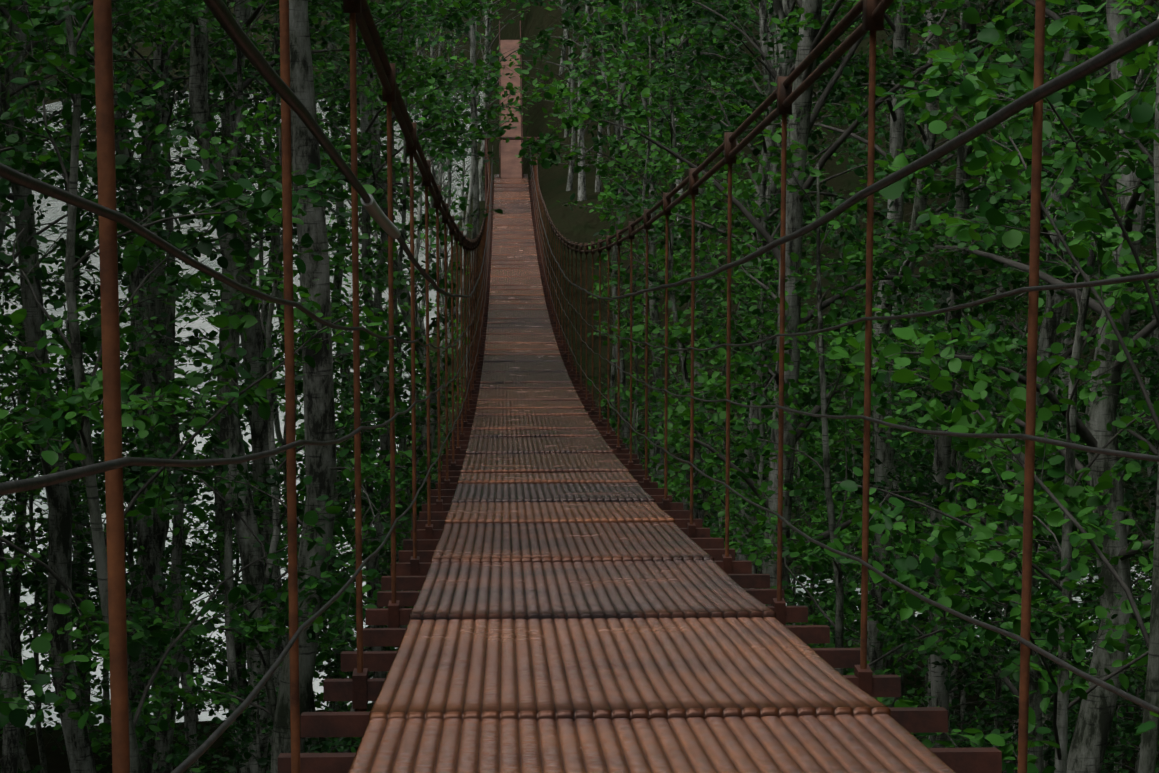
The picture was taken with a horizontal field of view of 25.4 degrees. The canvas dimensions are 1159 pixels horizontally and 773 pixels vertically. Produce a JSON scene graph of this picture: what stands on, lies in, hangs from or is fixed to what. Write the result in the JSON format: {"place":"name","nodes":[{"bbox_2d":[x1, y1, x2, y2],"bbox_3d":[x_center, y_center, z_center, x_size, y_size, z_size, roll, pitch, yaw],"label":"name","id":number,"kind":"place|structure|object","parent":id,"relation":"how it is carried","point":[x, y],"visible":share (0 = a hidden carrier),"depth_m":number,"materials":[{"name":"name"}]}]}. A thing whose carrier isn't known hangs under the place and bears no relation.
{"place":"outdoors","nodes":[
{"label":"outdoors","id":0,"kind":"place"},
{"bbox_2d":[0,91,1151,727],"bbox_3d":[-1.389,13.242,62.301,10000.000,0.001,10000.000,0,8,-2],"label":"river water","id":1,"kind":"structure","parent":0,"point":[48,235],"depth_m":208.81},
{"bbox_2d":[0,0,1158,772],"bbox_3d":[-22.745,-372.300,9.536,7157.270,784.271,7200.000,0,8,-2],"label":"terrain","id":2,"kind":"structure","parent":0,"point":[580,226],"depth_m":109.76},
{"bbox_2d":[500,40,521,178],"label":"far bridge ramp","id":3,"kind":"structure","parent":2,"relation":"on","point":[511,165],"depth_m":126.78,"materials":[{"name":"brown wood"}]},
{"bbox_2d":[485,21,538,206],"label":"bridge portal","id":4,"kind":"object","parent":2,"relation":"on","point":[486,176],"visible":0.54,"depth_m":121.81,"materials":[{"name":"brown metal"}]},
{"bbox_2d":[343,0,893,253],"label":"bridge main cables","id":5,"kind":"object","parent":4,"relation":"attached to","point":[784,95],"visible":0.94,"depth_m":12.65,"materials":[{"name":"brown metal"}]},
{"bbox_2d":[93,0,1045,772],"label":"suspender rods","id":6,"kind":"object","parent":5,"relation":"hanging from","point":[111,364],"visible":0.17,"depth_m":6.38,"materials":[{"name":"brown metal"}]},
{"bbox_2d":[0,0,1158,772],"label":"bridge hand cables","id":7,"kind":"object","parent":6,"relation":"attached to","point":[292,100],"visible":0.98,"depth_m":6.00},
{"bbox_2d":[360,193,400,238],"bbox_3d":[-0.792,-0.676,10.363,0.058,0.336,2.206,0,8,-2],"label":"bridge cable sleeve","id":8,"kind":"object","parent":7,"relation":"attached to","point":[381,219],"visible":0.94,"depth_m":10.05,"materials":[{"name":"grey metal"}]},
{"bbox_2d":[278,180,1001,772],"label":"deck support beams","id":9,"kind":"structure","parent":6,"relation":"hanging from","point":[360,690],"depth_m":11.97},
{"bbox_2d":[348,174,955,772],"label":"bridge deck","id":10,"kind":"structure","parent":9,"relation":"on","point":[584,604],"depth_m":10.38,"materials":[{"name":"brown wood"}]},
{"bbox_2d":[0,0,1158,772],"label":"forest","id":11,"kind":"object","parent":2,"relation":"on","point":[1088,746],"depth_m":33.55,"materials":[{"name":"green plant"}]},
{"bbox_2d":[0,0,1158,772],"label":"forest leaves","id":12,"kind":"object","parent":2,"relation":"on","point":[1098,108],"visible":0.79,"depth_m":16.65,"materials":[{"name":"green plant"}]},
{"bbox_2d":[103,0,1158,683],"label":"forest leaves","id":13,"kind":"object","parent":2,"relation":"on","point":[481,120],"visible":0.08,"depth_m":108.71,"materials":[{"name":"green plant"}]}
]}

